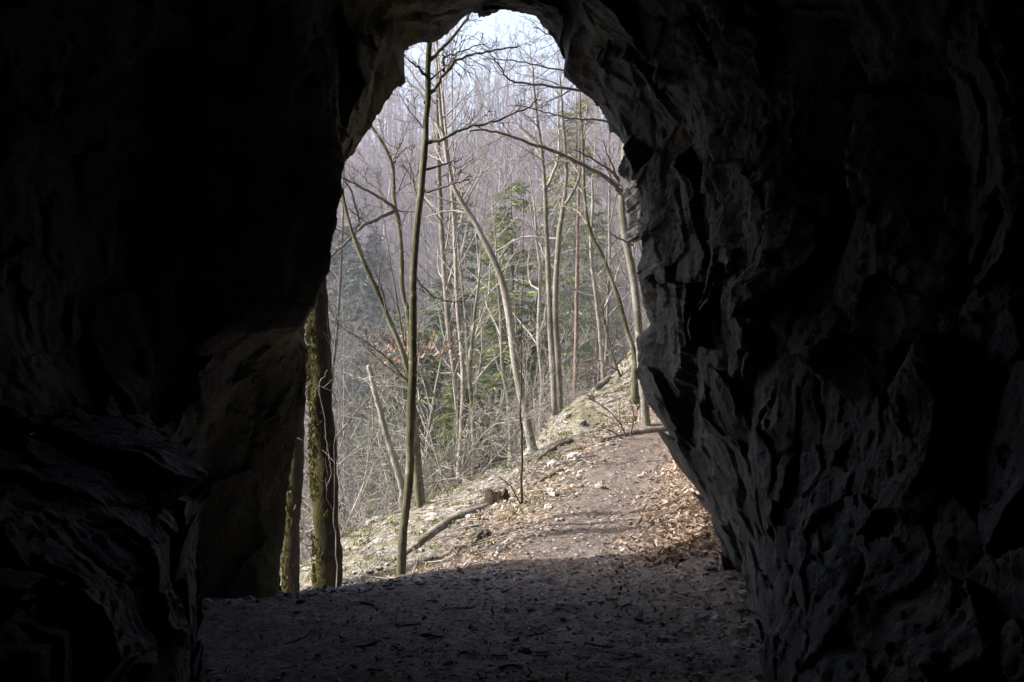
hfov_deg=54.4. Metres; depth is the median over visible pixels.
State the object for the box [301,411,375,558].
bare tree
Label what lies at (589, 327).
tree
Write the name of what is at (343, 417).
bare tree
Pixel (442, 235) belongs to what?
twin trunk tree
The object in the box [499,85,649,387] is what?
bare tree
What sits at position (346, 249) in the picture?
spruce tree
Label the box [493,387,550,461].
bare shrub
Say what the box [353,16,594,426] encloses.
bare tree
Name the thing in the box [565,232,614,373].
bare tree
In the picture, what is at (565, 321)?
bare tree
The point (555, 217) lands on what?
bare tree
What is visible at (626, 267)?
bare tree
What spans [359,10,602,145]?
sky
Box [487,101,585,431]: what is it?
young tree
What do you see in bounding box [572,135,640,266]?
bare tree
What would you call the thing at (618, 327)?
bare tree
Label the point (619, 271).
bare tree
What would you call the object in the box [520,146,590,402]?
spruce tree
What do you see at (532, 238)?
bare tree
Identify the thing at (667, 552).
fallen leaves
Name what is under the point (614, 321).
bare tree
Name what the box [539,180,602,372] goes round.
bare tree
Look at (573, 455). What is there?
stone
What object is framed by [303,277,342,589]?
mossy tree
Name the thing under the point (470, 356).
young tree
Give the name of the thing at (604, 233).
spruce tree
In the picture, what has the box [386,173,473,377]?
bare tree
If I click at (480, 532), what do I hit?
stone
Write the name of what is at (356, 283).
spruce tree
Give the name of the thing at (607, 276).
bare tree
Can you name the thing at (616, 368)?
beech sapling
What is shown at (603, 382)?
fallen log
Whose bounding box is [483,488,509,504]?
tree stump
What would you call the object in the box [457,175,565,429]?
spruce tree
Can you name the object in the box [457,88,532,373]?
bare tree
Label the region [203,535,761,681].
lip rubble
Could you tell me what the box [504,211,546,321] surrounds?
bare tree
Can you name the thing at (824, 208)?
cave rock
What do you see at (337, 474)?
bare tree
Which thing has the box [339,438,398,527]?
bare tree
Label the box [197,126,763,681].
ground
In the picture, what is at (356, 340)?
bare tree
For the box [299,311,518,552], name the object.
bare shrub
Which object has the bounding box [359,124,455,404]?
bare tree
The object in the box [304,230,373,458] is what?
spruce tree
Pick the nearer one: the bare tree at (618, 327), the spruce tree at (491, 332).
the spruce tree at (491, 332)
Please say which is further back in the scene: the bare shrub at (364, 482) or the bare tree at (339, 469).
the bare tree at (339, 469)
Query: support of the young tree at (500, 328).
on the ground at (243, 636)
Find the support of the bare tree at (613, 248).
on the ground at (243, 636)
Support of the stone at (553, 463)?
on the ground at (243, 636)
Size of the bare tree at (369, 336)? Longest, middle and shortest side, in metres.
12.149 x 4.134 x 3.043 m
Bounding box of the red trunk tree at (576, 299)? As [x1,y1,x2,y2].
[540,92,606,401]
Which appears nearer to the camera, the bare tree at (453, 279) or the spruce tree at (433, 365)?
the spruce tree at (433, 365)
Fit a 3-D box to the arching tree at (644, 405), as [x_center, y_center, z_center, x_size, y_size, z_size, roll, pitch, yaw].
[0.611,-2.657,13.733,3.021,8.114,1.462,0,0,-34]
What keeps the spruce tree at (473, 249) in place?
on the ground at (243, 636)
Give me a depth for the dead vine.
8.04 m
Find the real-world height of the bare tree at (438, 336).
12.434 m
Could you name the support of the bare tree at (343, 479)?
on the ground at (243, 636)
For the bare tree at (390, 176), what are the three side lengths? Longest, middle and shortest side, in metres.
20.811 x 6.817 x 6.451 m
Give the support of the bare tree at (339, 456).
on the ground at (243, 636)
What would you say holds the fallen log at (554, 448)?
on the ground at (243, 636)
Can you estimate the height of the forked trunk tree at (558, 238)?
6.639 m
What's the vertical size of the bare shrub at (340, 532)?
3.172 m
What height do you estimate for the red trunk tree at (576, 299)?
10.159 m
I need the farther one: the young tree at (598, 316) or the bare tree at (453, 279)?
the bare tree at (453, 279)
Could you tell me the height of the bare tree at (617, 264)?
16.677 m
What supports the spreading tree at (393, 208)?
on the ground at (243, 636)
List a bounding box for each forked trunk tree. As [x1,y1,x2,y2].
[494,28,594,412]
[499,18,579,422]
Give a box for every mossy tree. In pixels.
[280,328,304,593]
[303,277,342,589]
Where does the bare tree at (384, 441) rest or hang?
on the ground at (243, 636)
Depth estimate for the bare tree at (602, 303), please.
37.03 m
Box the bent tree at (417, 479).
[329,167,422,507]
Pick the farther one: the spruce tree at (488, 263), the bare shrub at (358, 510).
the spruce tree at (488, 263)
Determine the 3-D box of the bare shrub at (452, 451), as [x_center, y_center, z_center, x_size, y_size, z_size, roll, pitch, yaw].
[-1.489,0.665,14.307,4.620,3.877,3.208,0,0,18]
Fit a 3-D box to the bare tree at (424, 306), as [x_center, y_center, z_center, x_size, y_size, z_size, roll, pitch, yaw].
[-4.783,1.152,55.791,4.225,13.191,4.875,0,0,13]
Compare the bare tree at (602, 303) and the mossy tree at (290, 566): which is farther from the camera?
the bare tree at (602, 303)
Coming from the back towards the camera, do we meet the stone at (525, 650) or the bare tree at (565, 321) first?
the bare tree at (565, 321)
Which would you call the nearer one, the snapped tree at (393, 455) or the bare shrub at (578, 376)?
the snapped tree at (393, 455)
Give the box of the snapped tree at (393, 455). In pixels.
[349,365,404,508]
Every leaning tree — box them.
[396,35,537,456]
[560,92,638,403]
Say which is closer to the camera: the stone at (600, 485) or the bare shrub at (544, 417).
the stone at (600, 485)
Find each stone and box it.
[364,515,383,525]
[469,527,489,540]
[518,646,531,654]
[547,460,559,468]
[555,451,568,455]
[566,452,580,460]
[595,483,605,488]
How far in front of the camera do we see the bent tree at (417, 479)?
11.57 m
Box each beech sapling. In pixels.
[349,148,467,503]
[560,202,632,379]
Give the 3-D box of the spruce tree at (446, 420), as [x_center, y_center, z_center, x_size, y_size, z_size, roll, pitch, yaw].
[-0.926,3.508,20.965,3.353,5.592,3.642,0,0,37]
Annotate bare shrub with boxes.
[279,400,411,574]
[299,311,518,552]
[299,419,437,558]
[299,468,428,561]
[300,500,391,561]
[301,470,390,562]
[304,250,562,496]
[337,394,468,520]
[346,403,514,516]
[412,437,469,502]
[412,448,477,501]
[438,412,532,493]
[466,312,585,462]
[474,323,550,467]
[486,298,619,437]
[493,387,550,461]
[507,321,593,463]
[527,339,619,420]
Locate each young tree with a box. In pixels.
[446,151,542,464]
[453,156,517,478]
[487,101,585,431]
[531,95,639,379]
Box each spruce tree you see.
[303,248,403,526]
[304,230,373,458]
[306,222,383,421]
[340,298,424,529]
[355,323,451,519]
[357,230,402,373]
[367,279,475,505]
[412,376,507,500]
[420,190,498,447]
[444,290,538,445]
[450,218,519,404]
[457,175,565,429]
[501,300,551,428]
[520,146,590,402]
[541,91,625,406]
[568,219,631,401]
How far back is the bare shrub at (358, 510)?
12.93 m
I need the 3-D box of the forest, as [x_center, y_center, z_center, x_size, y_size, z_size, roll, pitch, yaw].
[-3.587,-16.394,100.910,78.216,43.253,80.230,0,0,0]
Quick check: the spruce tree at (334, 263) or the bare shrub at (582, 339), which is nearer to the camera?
the bare shrub at (582, 339)
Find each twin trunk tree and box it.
[386,22,489,470]
[408,34,507,483]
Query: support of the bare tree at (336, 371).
on the ground at (243, 636)
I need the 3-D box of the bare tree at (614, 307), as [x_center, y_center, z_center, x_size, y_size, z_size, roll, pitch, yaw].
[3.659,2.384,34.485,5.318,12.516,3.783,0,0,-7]
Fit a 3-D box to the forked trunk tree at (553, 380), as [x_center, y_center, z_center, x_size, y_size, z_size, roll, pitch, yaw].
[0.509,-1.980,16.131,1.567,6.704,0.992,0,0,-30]
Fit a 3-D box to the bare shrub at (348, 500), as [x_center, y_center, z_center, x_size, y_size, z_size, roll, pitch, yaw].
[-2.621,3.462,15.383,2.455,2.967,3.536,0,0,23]
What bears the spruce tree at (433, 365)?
on the ground at (243, 636)
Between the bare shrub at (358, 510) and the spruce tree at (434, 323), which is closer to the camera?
the bare shrub at (358, 510)
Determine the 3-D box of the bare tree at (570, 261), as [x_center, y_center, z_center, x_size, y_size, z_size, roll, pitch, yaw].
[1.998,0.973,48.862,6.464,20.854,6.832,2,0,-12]
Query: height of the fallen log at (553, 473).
0.252 m
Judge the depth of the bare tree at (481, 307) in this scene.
56.33 m
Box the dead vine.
[298,282,384,587]
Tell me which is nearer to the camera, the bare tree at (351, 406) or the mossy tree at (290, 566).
the mossy tree at (290, 566)
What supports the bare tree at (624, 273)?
on the ground at (243, 636)
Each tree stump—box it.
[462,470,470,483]
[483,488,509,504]
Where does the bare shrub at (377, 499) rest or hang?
on the ground at (243, 636)
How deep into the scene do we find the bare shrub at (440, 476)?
17.05 m
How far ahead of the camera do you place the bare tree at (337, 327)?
19.01 m
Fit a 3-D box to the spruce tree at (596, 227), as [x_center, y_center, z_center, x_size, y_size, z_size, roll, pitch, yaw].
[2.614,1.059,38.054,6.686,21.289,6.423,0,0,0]
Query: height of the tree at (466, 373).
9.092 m
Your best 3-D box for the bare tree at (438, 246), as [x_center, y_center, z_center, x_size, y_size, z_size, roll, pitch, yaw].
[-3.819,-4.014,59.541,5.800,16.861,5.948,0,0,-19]
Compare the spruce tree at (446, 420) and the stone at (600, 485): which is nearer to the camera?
the stone at (600, 485)
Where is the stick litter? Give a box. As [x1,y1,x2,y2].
[202,373,765,681]
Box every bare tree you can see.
[280,45,421,572]
[299,321,371,559]
[300,379,371,533]
[300,396,377,553]
[301,254,377,560]
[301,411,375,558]
[302,235,403,532]
[302,239,391,545]
[302,324,373,545]
[302,413,351,561]
[303,266,455,542]
[304,333,366,542]
[304,431,395,530]
[329,245,408,492]
[331,305,381,524]
[339,319,440,523]
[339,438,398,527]
[347,278,390,480]
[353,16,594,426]
[356,159,527,514]
[358,293,402,416]
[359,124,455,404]
[361,362,404,511]
[365,64,449,387]
[375,257,406,364]
[378,232,428,376]
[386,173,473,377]
[388,108,470,321]
[388,247,455,440]
[400,279,478,463]
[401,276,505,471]
[404,142,495,350]
[417,265,477,395]
[422,197,483,376]
[423,64,591,425]
[424,254,494,385]
[450,259,505,384]
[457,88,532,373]
[485,163,588,346]
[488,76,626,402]
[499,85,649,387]
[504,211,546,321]
[507,178,586,369]
[519,251,602,399]
[526,172,606,361]
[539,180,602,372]
[540,129,602,314]
[544,236,618,400]
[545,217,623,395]
[548,233,641,392]
[559,85,646,311]
[564,201,639,373]
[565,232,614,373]
[566,178,638,399]
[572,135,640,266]
[575,149,644,388]
[579,137,643,386]
[579,240,647,386]
[581,174,647,333]
[587,253,647,376]
[594,117,642,346]
[598,286,646,375]
[609,144,647,330]
[617,286,649,339]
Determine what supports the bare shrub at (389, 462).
on the ground at (243, 636)
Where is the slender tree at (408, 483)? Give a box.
[380,13,551,575]
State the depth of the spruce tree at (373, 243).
65.72 m
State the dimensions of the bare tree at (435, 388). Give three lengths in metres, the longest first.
14.713 x 5.938 x 4.406 m
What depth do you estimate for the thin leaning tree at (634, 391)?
15.18 m
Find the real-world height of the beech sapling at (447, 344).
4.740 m
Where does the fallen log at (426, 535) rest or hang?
on the ground at (243, 636)
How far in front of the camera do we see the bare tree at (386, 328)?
60.83 m
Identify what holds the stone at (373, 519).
on the ground at (243, 636)
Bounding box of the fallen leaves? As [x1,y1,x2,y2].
[203,324,764,681]
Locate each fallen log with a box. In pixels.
[385,506,410,516]
[396,503,489,559]
[513,468,563,496]
[537,438,573,459]
[565,375,611,418]
[583,391,666,441]
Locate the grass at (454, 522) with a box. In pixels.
[300,370,650,584]
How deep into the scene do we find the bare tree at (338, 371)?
45.34 m
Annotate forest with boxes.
[327,12,648,366]
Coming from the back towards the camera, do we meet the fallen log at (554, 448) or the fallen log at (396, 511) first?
the fallen log at (554, 448)
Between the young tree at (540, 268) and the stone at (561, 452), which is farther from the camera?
the young tree at (540, 268)
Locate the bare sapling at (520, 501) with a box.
[499,176,546,503]
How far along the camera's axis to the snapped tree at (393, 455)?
12.77 m
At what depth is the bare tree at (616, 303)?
39.60 m
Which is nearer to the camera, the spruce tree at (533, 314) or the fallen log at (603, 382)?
the fallen log at (603, 382)
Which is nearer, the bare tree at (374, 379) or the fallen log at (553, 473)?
the fallen log at (553, 473)
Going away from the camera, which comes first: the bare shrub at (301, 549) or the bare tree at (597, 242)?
the bare shrub at (301, 549)
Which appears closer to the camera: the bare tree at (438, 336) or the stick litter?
the stick litter
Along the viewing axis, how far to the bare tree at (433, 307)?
58.21 m
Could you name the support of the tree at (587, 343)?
on the ground at (243, 636)
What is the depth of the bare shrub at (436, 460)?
15.75 m
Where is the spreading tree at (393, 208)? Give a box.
[330,119,427,501]
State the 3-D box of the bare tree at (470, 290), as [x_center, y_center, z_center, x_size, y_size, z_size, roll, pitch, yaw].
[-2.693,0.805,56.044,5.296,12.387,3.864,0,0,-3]
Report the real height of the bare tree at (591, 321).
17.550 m
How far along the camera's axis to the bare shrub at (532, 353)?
23.69 m
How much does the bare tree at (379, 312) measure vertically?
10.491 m
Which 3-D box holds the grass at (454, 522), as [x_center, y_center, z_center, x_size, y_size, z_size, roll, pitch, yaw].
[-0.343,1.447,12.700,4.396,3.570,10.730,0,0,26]
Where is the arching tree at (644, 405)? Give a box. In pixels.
[455,13,650,425]
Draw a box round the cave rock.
[0,0,1023,681]
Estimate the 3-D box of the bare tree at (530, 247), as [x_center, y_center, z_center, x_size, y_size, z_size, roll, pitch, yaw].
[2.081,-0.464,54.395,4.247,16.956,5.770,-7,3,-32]
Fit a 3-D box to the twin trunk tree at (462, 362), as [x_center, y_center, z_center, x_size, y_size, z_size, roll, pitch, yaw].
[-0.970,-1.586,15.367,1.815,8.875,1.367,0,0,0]
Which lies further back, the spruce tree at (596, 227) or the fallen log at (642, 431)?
the spruce tree at (596, 227)
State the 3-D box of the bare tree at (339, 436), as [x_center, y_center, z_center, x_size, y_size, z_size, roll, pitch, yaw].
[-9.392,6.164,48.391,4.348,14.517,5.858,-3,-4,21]
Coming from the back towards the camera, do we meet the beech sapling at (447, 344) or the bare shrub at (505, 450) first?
the bare shrub at (505, 450)
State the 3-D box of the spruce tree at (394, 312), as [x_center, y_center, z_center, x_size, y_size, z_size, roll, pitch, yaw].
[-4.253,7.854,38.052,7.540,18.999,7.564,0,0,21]
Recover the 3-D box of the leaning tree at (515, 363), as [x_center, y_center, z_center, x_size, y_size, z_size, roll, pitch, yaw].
[-0.768,-1.982,14.880,2.205,7.510,1.225,0,0,-12]
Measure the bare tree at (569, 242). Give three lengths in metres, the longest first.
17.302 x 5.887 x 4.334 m
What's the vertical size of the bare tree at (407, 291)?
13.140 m
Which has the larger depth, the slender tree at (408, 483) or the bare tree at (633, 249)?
the bare tree at (633, 249)
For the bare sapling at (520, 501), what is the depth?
9.89 m
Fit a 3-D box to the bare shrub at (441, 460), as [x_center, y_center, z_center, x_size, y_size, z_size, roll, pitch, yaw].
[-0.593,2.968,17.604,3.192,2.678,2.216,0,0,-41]
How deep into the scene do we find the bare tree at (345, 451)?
44.53 m
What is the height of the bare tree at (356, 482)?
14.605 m
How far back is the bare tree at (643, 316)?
30.49 m
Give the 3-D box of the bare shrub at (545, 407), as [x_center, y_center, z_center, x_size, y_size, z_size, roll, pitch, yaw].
[0.937,0.583,16.949,2.799,2.740,2.786,0,0,-3]
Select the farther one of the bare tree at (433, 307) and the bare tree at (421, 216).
the bare tree at (421, 216)
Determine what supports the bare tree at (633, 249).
on the ground at (243, 636)
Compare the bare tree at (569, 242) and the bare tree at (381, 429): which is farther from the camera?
the bare tree at (569, 242)

